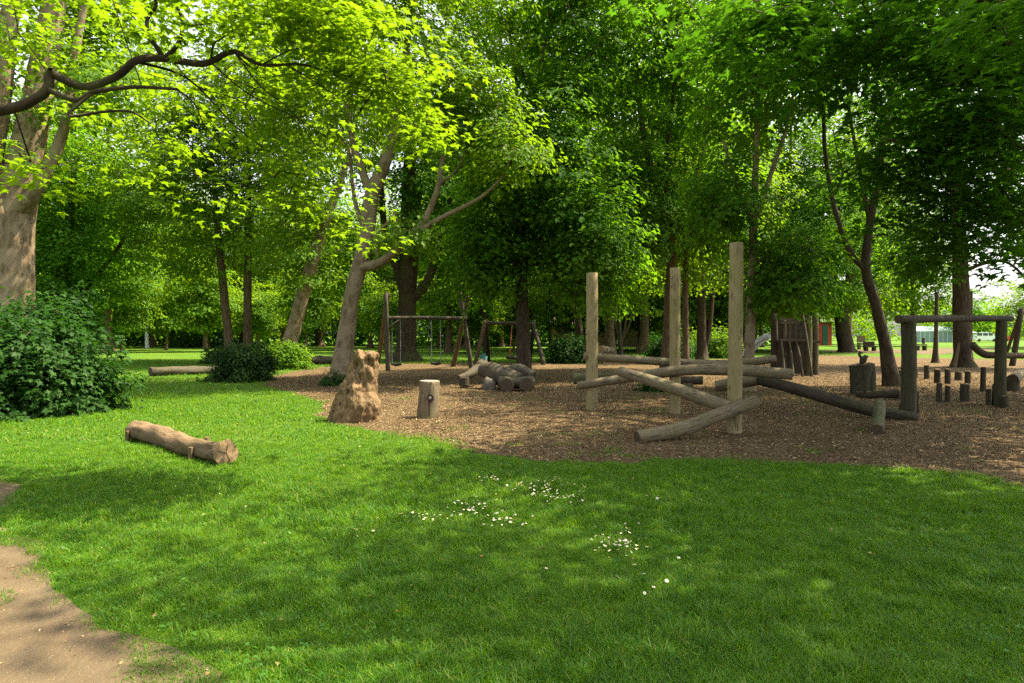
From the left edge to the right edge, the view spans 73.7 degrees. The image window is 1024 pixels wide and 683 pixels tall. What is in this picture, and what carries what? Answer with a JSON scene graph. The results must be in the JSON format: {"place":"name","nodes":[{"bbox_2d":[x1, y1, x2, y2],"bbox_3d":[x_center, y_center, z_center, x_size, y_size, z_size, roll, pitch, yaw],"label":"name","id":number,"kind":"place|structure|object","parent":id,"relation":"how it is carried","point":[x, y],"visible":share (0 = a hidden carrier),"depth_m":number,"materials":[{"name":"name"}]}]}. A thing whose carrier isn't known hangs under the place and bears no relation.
{"place":"outdoors","nodes":[
{"label":"outdoors","id":0,"kind":"place"},
{"bbox_2d":[0,481,20,508],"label":"bare earth","id":1,"kind":"structure","parent":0,"point":[8,489],"depth_m":7.01,"materials":[{"name":"soil"}]},
{"bbox_2d":[0,527,250,682],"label":"dirt path","id":2,"kind":"structure","parent":0,"point":[30,652],"depth_m":3.53,"materials":[{"name":"soil"}]},
{"bbox_2d":[0,336,1023,682],"bbox_3d":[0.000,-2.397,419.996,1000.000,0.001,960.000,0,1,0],"label":"lawn","id":3,"kind":"structure","parent":0,"point":[194,354],"depth_m":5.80,"materials":[{"name":"plant"}]},
{"bbox_2d":[0,280,126,394],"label":"shrub","id":4,"kind":"object","parent":3,"relation":"on","point":[76,309],"visible":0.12,"depth_m":16.17,"materials":[{"name":"green plant"}]},
{"bbox_2d":[4,54,133,306],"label":"tree","id":5,"kind":"object","parent":3,"relation":"on","point":[13,116],"visible":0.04,"depth_m":56.73,"materials":[{"name":"green plant"}]},
{"bbox_2d":[0,285,148,423],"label":"shrub","id":6,"kind":"object","parent":3,"relation":"on","point":[41,375],"visible":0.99,"depth_m":13.58,"materials":[{"name":"green plant"}]},
{"bbox_2d":[4,101,165,340],"bbox_3d":[-26.524,-6.111,40.014,12.097,14.921,12.011,0,1,0],"label":"broadleaf tree","id":7,"kind":"object","parent":3,"relation":"on","point":[52,234],"visible":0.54,"depth_m":39.18,"materials":[{"name":"green plant"}]},
{"bbox_2d":[0,0,207,320],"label":"broadleaf tree","id":8,"kind":"object","parent":3,"relation":"on","point":[17,242],"visible":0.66,"depth_m":18.05,"materials":[{"name":"green plant"}]},
{"bbox_2d":[39,49,210,352],"bbox_3d":[-36.155,-12.929,62.199,16.776,28.222,15.892,0,1,40],"label":"tree","id":9,"kind":"object","parent":3,"relation":"on","point":[109,311],"visible":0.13,"depth_m":61.49,"materials":[{"name":"green plant"}]},
{"bbox_2d":[91,272,166,350],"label":"young tree","id":10,"kind":"object","parent":3,"relation":"on","point":[133,319],"visible":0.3,"depth_m":66.59,"materials":[{"name":"green plant"}]},
{"bbox_2d":[128,260,163,347],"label":"broadleaf tree","id":11,"kind":"object","parent":3,"relation":"on","point":[146,340],"visible":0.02,"depth_m":83.95,"materials":[{"name":"green plant"}]},
{"bbox_2d":[127,266,194,349],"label":"young tree","id":12,"kind":"object","parent":3,"relation":"on","point":[165,324],"visible":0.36,"depth_m":70.86,"materials":[{"name":"green plant"}]},
{"bbox_2d":[128,151,212,346],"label":"tree","id":13,"kind":"object","parent":3,"relation":"on","point":[153,342],"visible":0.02,"depth_m":91.63,"materials":[{"name":"green plant"}]},
{"bbox_2d":[125,420,237,464],"bbox_3d":[-4.644,1.378,9.412,3.019,0.365,0.392,0,1,42],"label":"log","id":14,"kind":"object","parent":3,"relation":"on","point":[178,442],"visible":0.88,"depth_m":9.02,"materials":[{"name":"wood"}]},
{"bbox_2d":[148,366,217,376],"bbox_3d":[-13.058,1.176,27.402,0.430,0.406,2.789,0,1,42],"label":"fallen log","id":15,"kind":"object","parent":3,"relation":"on","point":[170,371],"visible":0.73,"depth_m":27.01,"materials":[{"name":"wood"}]},
{"bbox_2d":[81,23,293,349],"bbox_3d":[-18.691,-8.545,39.645,11.344,19.827,10.838,0,1,36],"label":"broadleaf tree","id":16,"kind":"object","parent":3,"relation":"on","point":[191,250],"visible":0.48,"depth_m":38.93,"materials":[{"name":"green plant"}]},
{"bbox_2d":[151,251,260,350],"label":"young tree","id":17,"kind":"object","parent":3,"relation":"on","point":[201,306],"visible":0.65,"depth_m":63.80,"materials":[{"name":"green plant"}]},
{"bbox_2d":[154,177,257,347],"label":"tree","id":18,"kind":"object","parent":3,"relation":"on","point":[204,245],"visible":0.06,"depth_m":83.55,"materials":[{"name":"green plant"}]},
{"bbox_2d":[157,330,255,347],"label":"shrub","id":19,"kind":"object","parent":3,"relation":"on","point":[195,340],"visible":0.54,"depth_m":86.13,"materials":[{"name":"green plant"}]},
{"bbox_2d":[197,346,231,363],"bbox_3d":[-16.393,0.802,38.073,2.229,1.164,2.423,-1,1,-44],"label":"shrub","id":20,"kind":"object","parent":3,"relation":"on","point":[206,358],"visible":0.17,"depth_m":37.50,"materials":[{"name":"green plant"}]},
{"bbox_2d":[195,333,281,382],"bbox_3d":[-9.309,0.524,23.899,2.444,1.852,2.661,0,1,39],"label":"shrub","id":21,"kind":"object","parent":3,"relation":"on","point":[248,365],"visible":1,"depth_m":23.25,"materials":[{"name":"green plant"}]},
{"bbox_2d":[198,194,280,341],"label":"tree","id":22,"kind":"object","parent":3,"relation":"on","point":[260,281],"visible":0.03,"depth_m":88.42,"materials":[{"name":"green plant"}]},
{"bbox_2d":[0,0,490,261],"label":"broadleaf tree","id":23,"kind":"object","parent":3,"relation":"on","point":[292,18],"visible":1,"depth_m":7.19,"materials":[{"name":"green plant"}]},
{"bbox_2d":[155,3,361,349],"bbox_3d":[-14.790,-10.735,40.787,11.158,24.102,10.812,1,1,43],"label":"broadleaf tree","id":24,"kind":"object","parent":3,"relation":"on","point":[247,321],"visible":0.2,"depth_m":39.80,"materials":[{"name":"green plant"}]},
{"bbox_2d":[231,276,286,348],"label":"young tree","id":25,"kind":"object","parent":3,"relation":"on","point":[260,320],"visible":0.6,"depth_m":68.93,"materials":[{"name":"green plant"}]},
{"bbox_2d":[226,208,331,345],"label":"tree","id":26,"kind":"object","parent":3,"relation":"on","point":[285,325],"visible":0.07,"depth_m":79.79,"materials":[{"name":"green plant"}]},
{"bbox_2d":[262,337,318,369],"bbox_3d":[-10.527,0.610,32.030,2.813,1.648,2.712,0,1,-36],"label":"shrub","id":27,"kind":"object","parent":3,"relation":"on","point":[294,358],"visible":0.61,"depth_m":31.46,"materials":[{"name":"green plant"}]},
{"bbox_2d":[261,255,342,350],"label":"young tree","id":28,"kind":"object","parent":3,"relation":"on","point":[310,321],"visible":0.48,"depth_m":63.00,"materials":[{"name":"green plant"}]},
{"bbox_2d":[309,355,332,363],"bbox_3d":[-10.501,1.018,37.306,1.787,0.541,0.593,0,1,-14],"label":"fallen log","id":29,"kind":"object","parent":3,"relation":"on","point":[319,359],"visible":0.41,"depth_m":37.17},
{"bbox_2d":[289,147,364,346],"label":"tree","id":30,"kind":"object","parent":3,"relation":"on","point":[321,343],"visible":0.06,"depth_m":91.75,"materials":[{"name":"green plant"}]},
{"bbox_2d":[216,0,443,350],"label":"broadleaf tree","id":31,"kind":"object","parent":3,"relation":"on","point":[305,283],"visible":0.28,"depth_m":36.06,"materials":[{"name":"green plant"}]},
{"bbox_2d":[317,261,395,341],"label":"young tree","id":32,"kind":"object","parent":3,"relation":"on","point":[336,316],"visible":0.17,"depth_m":70.07,"materials":[{"name":"green plant"}]},
{"bbox_2d":[324,190,419,347],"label":"tree","id":33,"kind":"object","parent":3,"relation":"on","point":[382,270],"visible":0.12,"depth_m":83.40,"materials":[{"name":"green plant"}]},
{"bbox_2d":[347,184,417,345],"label":"tree","id":34,"kind":"object","parent":3,"relation":"on","point":[380,237],"visible":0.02,"depth_m":102.24,"materials":[{"name":"green plant"}]},
{"bbox_2d":[356,277,419,351],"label":"young tree","id":35,"kind":"object","parent":3,"relation":"on","point":[376,312],"visible":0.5,"depth_m":63.95,"materials":[{"name":"green plant"}]},
{"bbox_2d":[92,222,770,345],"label":"woodland","id":36,"kind":"object","parent":3,"relation":"on","point":[361,339],"visible":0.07,"depth_m":102.98,"materials":[{"name":"green plant"}]},
{"bbox_2d":[383,156,496,352],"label":"tree","id":37,"kind":"object","parent":3,"relation":"on","point":[447,312],"visible":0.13,"depth_m":61.27,"materials":[{"name":"green plant"}]},
{"bbox_2d":[416,273,463,348],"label":"young tree","id":38,"kind":"object","parent":3,"relation":"on","point":[436,326],"visible":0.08,"depth_m":69.13,"materials":[{"name":"green plant"}]},
{"bbox_2d":[292,0,611,361],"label":"broadleaf tree","id":39,"kind":"object","parent":3,"relation":"on","point":[414,187],"visible":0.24,"depth_m":41.58,"materials":[{"name":"green plant"}]},
{"bbox_2d":[446,284,506,349],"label":"young tree","id":40,"kind":"object","parent":3,"relation":"on","point":[473,328],"visible":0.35,"depth_m":62.06,"materials":[{"name":"green plant"}]},
{"bbox_2d":[440,167,527,352],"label":"broadleaf tree","id":41,"kind":"object","parent":3,"relation":"on","point":[482,313],"visible":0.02,"depth_m":60.47,"materials":[{"name":"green plant"}]},
{"bbox_2d":[3,413,1014,674],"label":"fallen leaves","id":42,"kind":"object","parent":3,"relation":"on","point":[443,559],"visible":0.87,"depth_m":5.30,"materials":[{"name":"brown plant"}]},
{"bbox_2d":[0,423,1023,682],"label":"clover","id":43,"kind":"object","parent":3,"relation":"on","point":[128,559],"visible":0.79,"depth_m":5.23,"materials":[{"name":"green plant"}]},
{"bbox_2d":[494,292,540,350],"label":"young tree","id":44,"kind":"object","parent":3,"relation":"on","point":[509,316],"visible":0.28,"depth_m":67.92,"materials":[{"name":"green plant"}]},
{"bbox_2d":[527,267,585,342],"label":"young tree","id":45,"kind":"object","parent":3,"relation":"on","point":[551,315],"visible":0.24,"depth_m":65.18,"materials":[{"name":"green plant"}]},
{"bbox_2d":[526,145,614,346],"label":"broadleaf tree","id":46,"kind":"object","parent":3,"relation":"on","point":[579,327],"visible":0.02,"depth_m":41.39,"materials":[{"name":"green plant"}]},
{"bbox_2d":[548,318,651,346],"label":"brick house","id":47,"kind":"structure","parent":3,"relation":"on","point":[632,341],"depth_m":92.00,"materials":[{"name":"brick"}]},
{"bbox_2d":[581,306,639,343],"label":"young tree","id":48,"kind":"object","parent":3,"relation":"on","point":[600,323],"visible":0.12,"depth_m":67.22,"materials":[{"name":"green plant"}]},
{"bbox_2d":[527,5,719,353],"bbox_3d":[8.168,-13.332,56.298,17.328,29.151,16.415,0,1,-8],"label":"tree","id":49,"kind":"object","parent":3,"relation":"on","point":[609,341],"visible":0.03,"depth_m":56.53,"materials":[{"name":"green plant"}]},
{"bbox_2d":[563,156,692,354],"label":"broadleaf tree","id":50,"kind":"object","parent":3,"relation":"on","point":[635,298],"visible":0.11,"depth_m":44.43,"materials":[{"name":"green plant"}]},
{"bbox_2d":[614,307,662,340],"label":"young tree","id":51,"kind":"object","parent":3,"relation":"on","point":[632,325],"visible":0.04,"depth_m":72.73,"materials":[{"name":"green plant"}]},
{"bbox_2d":[555,3,731,352],"bbox_3d":[10.917,-14.238,59.970,17.408,30.915,18.377,0,1,-6],"label":"tree","id":52,"kind":"object","parent":3,"relation":"on","point":[644,333],"visible":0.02,"depth_m":59.62,"materials":[{"name":"green plant"}]},
{"bbox_2d":[639,329,695,358],"bbox_3d":[10.398,0.206,45.842,3.851,2.296,4.032,0,1,37],"label":"shrub","id":53,"kind":"object","parent":3,"relation":"on","point":[655,347],"visible":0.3,"depth_m":45.30,"materials":[{"name":"green plant"}]},
{"bbox_2d":[630,257,720,337],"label":"young tree","id":54,"kind":"object","parent":3,"relation":"on","point":[657,323],"visible":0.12,"depth_m":61.55,"materials":[{"name":"green plant"}]},
{"bbox_2d":[681,289,726,336],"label":"young tree","id":55,"kind":"object","parent":3,"relation":"on","point":[714,320],"visible":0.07,"depth_m":65.66,"materials":[{"name":"green plant"}]},
{"bbox_2d":[650,168,763,346],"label":"tree","id":56,"kind":"object","parent":3,"relation":"on","point":[716,301],"visible":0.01,"depth_m":62.60,"materials":[{"name":"green plant"}]},
{"bbox_2d":[689,321,743,358],"bbox_3d":[13.950,-0.104,48.113,4.929,2.849,4.277,-1,1,-43],"label":"shrub","id":57,"kind":"object","parent":3,"relation":"on","point":[717,347],"visible":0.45,"depth_m":46.86,"materials":[{"name":"green plant"}]},
{"bbox_2d":[676,56,785,296],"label":"tree","id":58,"kind":"object","parent":3,"relation":"on","point":[750,180],"visible":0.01,"depth_m":64.82,"materials":[{"name":"green plant"}]},
{"bbox_2d":[713,280,776,350],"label":"young tree","id":59,"kind":"object","parent":3,"relation":"on","point":[761,317],"visible":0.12,"depth_m":62.18,"materials":[{"name":"green plant"}]},
{"bbox_2d":[726,90,867,321],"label":"tree","id":60,"kind":"object","parent":3,"relation":"on","point":[789,162],"visible":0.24,"depth_m":60.02,"materials":[{"name":"green plant"}]},
{"bbox_2d":[759,130,857,313],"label":"tree","id":61,"kind":"object","parent":3,"relation":"on","point":[805,187],"visible":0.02,"depth_m":67.67,"materials":[{"name":"green plant"}]},
{"bbox_2d":[819,322,833,344],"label":"shed","id":62,"kind":"structure","parent":3,"relation":"on","point":[825,333],"depth_m":105.08,"materials":[{"name":"red paint"}]},
{"bbox_2d":[757,166,902,351],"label":"broadleaf tree","id":63,"kind":"object","parent":3,"relation":"on","point":[844,338],"visible":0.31,"depth_m":57.68,"materials":[{"name":"green plant"}]},
{"bbox_2d":[773,93,933,322],"bbox_3d":[31.374,-10.943,63.421,14.371,24.177,13.614,0,1,-7],"label":"tree","id":64,"kind":"object","parent":3,"relation":"on","point":[853,307],"visible":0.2,"depth_m":62.01,"materials":[{"name":"green plant"}]},
{"bbox_2d":[765,64,957,331],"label":"broadleaf tree","id":65,"kind":"object","parent":3,"relation":"on","point":[870,147],"visible":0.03,"depth_m":67.24,"materials":[{"name":"green plant"}]},
{"bbox_2d":[854,203,931,322],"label":"tree","id":66,"kind":"object","parent":3,"relation":"on","point":[885,313],"visible":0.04,"depth_m":116.16,"materials":[{"name":"green plant"}]},
{"bbox_2d":[818,296,1023,340],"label":"tree belt","id":67,"kind":"object","parent":3,"relation":"on","point":[862,324],"visible":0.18,"depth_m":194.00,"materials":[{"name":"green plant"}]},
{"bbox_2d":[871,213,973,326],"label":"broadleaf tree","id":68,"kind":"object","parent":3,"relation":"on","point":[913,301],"visible":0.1,"depth_m":95.79,"materials":[{"name":"green plant"}]},
{"bbox_2d":[916,326,952,341],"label":"glasshouse","id":69,"kind":"structure","parent":3,"relation":"on","point":[944,334],"depth_m":150.00,"materials":[{"name":"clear glass"}]},
{"bbox_2d":[924,288,1011,337],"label":"broadleaf tree","id":70,"kind":"object","parent":3,"relation":"on","point":[976,303],"visible":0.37,"depth_m":148.40,"materials":[{"name":"green plant"}]},
{"bbox_2d":[973,332,994,341],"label":"parked van","id":71,"kind":"object","parent":3,"relation":"on","point":[984,336],"visible":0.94,"depth_m":164.05,"materials":[{"name":"white paint"}]},
{"bbox_2d":[980,276,1023,338],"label":"broadleaf tree","id":72,"kind":"object","parent":3,"relation":"on","point":[1007,310],"visible":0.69,"depth_m":91.82,"materials":[{"name":"green plant"}]},
{"bbox_2d":[0,0,1023,335],"label":"sky","id":73,"kind":"structure","parent":0,"point":[973,281],"materials":[{"name":"white"}]},
{"bbox_2d":[258,355,1023,486],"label":"woodchip ground","id":74,"kind":"structure","parent":0,"point":[831,366],"depth_m":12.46,"materials":[{"name":"wood"}]},
{"bbox_2d":[315,366,345,385],"bbox_3d":[-5.681,1.102,21.705,1.104,0.695,1.032,0,1,0],"label":"shrub","id":75,"kind":"object","parent":74,"relation":"on","point":[333,380],"visible":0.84,"depth_m":21.51,"materials":[{"name":"green plant"}]},
{"bbox_2d":[327,349,380,422],"bbox_3d":[-2.940,0.817,12.805,1.038,1.362,0.960,0,1,0],"label":"carved stump","id":76,"kind":"object","parent":74,"relation":"on","point":[356,399],"visible":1,"depth_m":12.54,"materials":[{"name":"wood"}]},
{"bbox_2d":[190,0,567,378],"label":"broadleaf tree","id":77,"kind":"object","parent":74,"relation":"on","point":[485,123],"visible":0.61,"depth_m":21.66,"materials":[{"name":"green plant"}]},
{"bbox_2d":[377,292,472,370],"bbox_3d":[-4.567,-0.451,34.731,4.328,3.846,8.518,0,1,-14],"label":"swing set","id":78,"kind":"object","parent":74,"relation":"on","point":[385,325],"visible":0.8,"depth_m":31.62,"materials":[{"name":"wood"}]},
{"bbox_2d":[416,380,439,418],"bbox_3d":[-1.630,1.142,13.257,0.450,0.780,0.435,0,1,0],"label":"tree stump","id":79,"kind":"object","parent":74,"relation":"on","point":[428,403],"visible":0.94,"depth_m":13.08,"materials":[{"name":"wood"}]},
{"bbox_2d":[481,377,495,389],"bbox_3d":[-0.677,1.239,19.886,0.446,0.432,0.462,0,1,0],"label":"boulder","id":80,"kind":"object","parent":74,"relation":"on","point":[489,383],"visible":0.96,"depth_m":19.73,"materials":[{"name":"stone"}]},
{"bbox_2d":[457,359,535,391],"bbox_3d":[-0.470,0.986,20.517,1.806,0.886,3.340,-1,1,-43],"label":"carved log seat","id":81,"kind":"object","parent":74,"relation":"on","point":[509,378],"visible":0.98,"depth_m":19.92,"materials":[{"name":"wood"}]},
{"bbox_2d":[473,320,545,364],"bbox_3d":[-0.153,0.106,38.927,3.990,2.646,4.752,0,1,0],"label":"nest swing","id":82,"kind":"object","parent":74,"relation":"on","point":[486,323],"visible":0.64,"depth_m":37.07,"materials":[{"name":"wood"}]},
{"bbox_2d":[431,0,687,368],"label":"broadleaf tree","id":83,"kind":"object","parent":74,"relation":"on","point":[553,191],"visible":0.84,"depth_m":24.27,"materials":[{"name":"green plant"}]},
{"bbox_2d":[536,332,602,363],"bbox_3d":[3.520,0.281,38.859,3.782,2.248,3.464,0,1,38],"label":"shrub","id":84,"kind":"object","parent":74,"relation":"on","point":[570,351],"visible":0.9,"depth_m":38.18,"materials":[{"name":"green plant"}]},
{"bbox_2d":[632,378,667,392],"bbox_3d":[3.972,1.137,19.508,1.064,0.682,1.471,0,1,-18],"label":"shrub","id":85,"kind":"object","parent":74,"relation":"on","point":[643,388],"visible":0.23,"depth_m":19.22,"materials":[{"name":"green plant"}]},
{"bbox_2d":[570,0,778,367],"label":"broadleaf tree","id":86,"kind":"object","parent":74,"relation":"on","point":[667,92],"visible":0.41,"depth_m":27.97,"materials":[{"name":"green plant"}]},
{"bbox_2d":[573,242,792,442],"bbox_3d":[3.492,0.018,13.840,4.233,3.311,7.559,0,1,0],"label":"log climbing frame","id":87,"kind":"object","parent":74,"relation":"on","point":[738,370],"visible":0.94,"depth_m":13.28,"materials":[{"name":"wood"}]},
{"bbox_2d":[639,96,749,358],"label":"broadleaf tree","id":88,"kind":"object","parent":74,"relation":"on","point":[685,265],"visible":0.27,"depth_m":30.23,"materials":[{"name":"green plant"}]},
{"bbox_2d":[662,82,808,359],"bbox_3d":[12.952,-7.418,42.135,8.759,17.442,11.823,0,1,0],"label":"broadleaf tree","id":89,"kind":"object","parent":74,"relation":"on","point":[703,335],"visible":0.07,"depth_m":41.73,"materials":[{"name":"green plant"}]},
{"bbox_2d":[663,0,866,390],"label":"broadleaf tree","id":90,"kind":"object","parent":74,"relation":"on","point":[777,283],"visible":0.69,"depth_m":19.09,"materials":[{"name":"green plant"}]},
{"bbox_2d":[743,312,819,376],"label":"climbing tower","id":91,"kind":"structure","parent":74,"relation":"on","point":[794,342],"depth_m":27.42,"materials":[{"name":"wood"}]},
{"bbox_2d":[605,0,1023,298],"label":"broadleaf tree","id":92,"kind":"object","parent":74,"relation":"on","point":[966,55],"visible":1,"depth_m":9.40,"materials":[{"name":"green plant"}]},
{"bbox_2d":[756,377,918,420],"bbox_3d":[6.348,1.122,13.538,2.953,0.869,0.347,0,1,35],"label":"balance log","id":93,"kind":"object","parent":74,"relation":"on","point":[834,400],"visible":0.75,"depth_m":13.45,"materials":[{"name":"wood"}]},
{"bbox_2d":[849,362,875,393],"bbox_3d":[9.462,1.053,18.523,0.603,0.967,0.629,0,1,-37],"label":"carved bird stump","id":94,"kind":"object","parent":74,"relation":"on","point":[862,377],"visible":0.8,"depth_m":18.34,"materials":[{"name":"wood"}]},
{"bbox_2d":[855,389,899,398],"bbox_3d":[9.157,1.305,17.171,1.059,0.277,0.406,1,1,44],"label":"log","id":95,"kind":"object","parent":74,"relation":"on","point":[893,393],"visible":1,"depth_m":16.99,"materials":[{"name":"wood"}]},
{"bbox_2d":[870,399,885,433],"bbox_3d":[6.331,1.288,11.784,0.207,0.466,1.814,0,1,30],"label":"short log","id":96,"kind":"object","parent":74,"relation":"on","point":[878,419],"visible":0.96,"depth_m":11.38,"materials":[{"name":"wood"}]},
{"bbox_2d":[761,0,1003,386],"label":"broadleaf tree","id":97,"kind":"object","parent":74,"relation":"on","point":[891,377],"visible":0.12,"depth_m":21.29,"materials":[{"name":"green plant"}]},
{"bbox_2d":[759,0,1023,169],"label":"broadleaf tree","id":98,"kind":"object","parent":74,"relation":"on","point":[883,79],"visible":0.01,"depth_m":17.61,"materials":[{"name":"green plant"}]},
{"bbox_2d":[835,2,1023,367],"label":"broadleaf tree","id":99,"kind":"object","parent":74,"relation":"on","point":[962,331],"visible":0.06,"depth_m":33.78,"materials":[{"name":"green plant"}]},
{"bbox_2d":[969,342,1023,358],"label":"fallen limb","id":100,"kind":"object","parent":99,"relation":"attached to","point":[977,349],"visible":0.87,"depth_m":32.56,"materials":[{"name":"brown wood"}]},
{"bbox_2d":[930,292,939,362],"bbox_3d":[24.203,-0.747,39.035,0.552,4.172,0.548,0,1,0],"label":"trunk","id":101,"kind":"object","parent":74,"relation":"on","point":[935,357],"visible":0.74,"depth_m":38.93,"materials":[{"name":"plant"}]},
{"bbox_2d":[894,315,1013,412],"bbox_3d":[9.338,0.497,14.294,4.494,2.145,0.293,0,1,-31],"label":"log gateway","id":102,"kind":"object","parent":74,"relation":"on","point":[908,397],"visible":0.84,"depth_m":13.54,"materials":[{"name":"wood"}]},
{"bbox_2d":[960,384,969,401],"bbox_3d":[10.900,1.273,16.446,0.212,0.509,0.222,0,1,6],"label":"stepping post","id":103,"kind":"object","parent":74,"relation":"on","point":[965,392],"visible":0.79,"depth_m":16.36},
{"bbox_2d":[980,367,985,391],"bbox_3d":[13.338,1.109,19.345,0.150,0.779,0.166,0,1,-9],"label":"stepping post","id":104,"kind":"object","parent":74,"relation":"on","point":[983,379],"visible":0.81,"depth_m":19.29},
{"bbox_2d":[1006,367,1023,390],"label":"fallen log","id":105,"kind":"object","parent":74,"relation":"on","point":[1015,379],"visible":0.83,"depth_m":19.49,"materials":[{"name":"wood"}]},
{"bbox_2d":[1007,308,1023,365],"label":"pole swing","id":106,"kind":"object","parent":74,"relation":"on","point":[1016,333],"visible":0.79,"depth_m":35.18,"materials":[{"name":"wood"}]},
{"bbox_2d":[823,348,994,354],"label":"gravel path","id":107,"kind":"structure","parent":0,"point":[940,351],"depth_m":65.90,"materials":[{"name":"gravel"}]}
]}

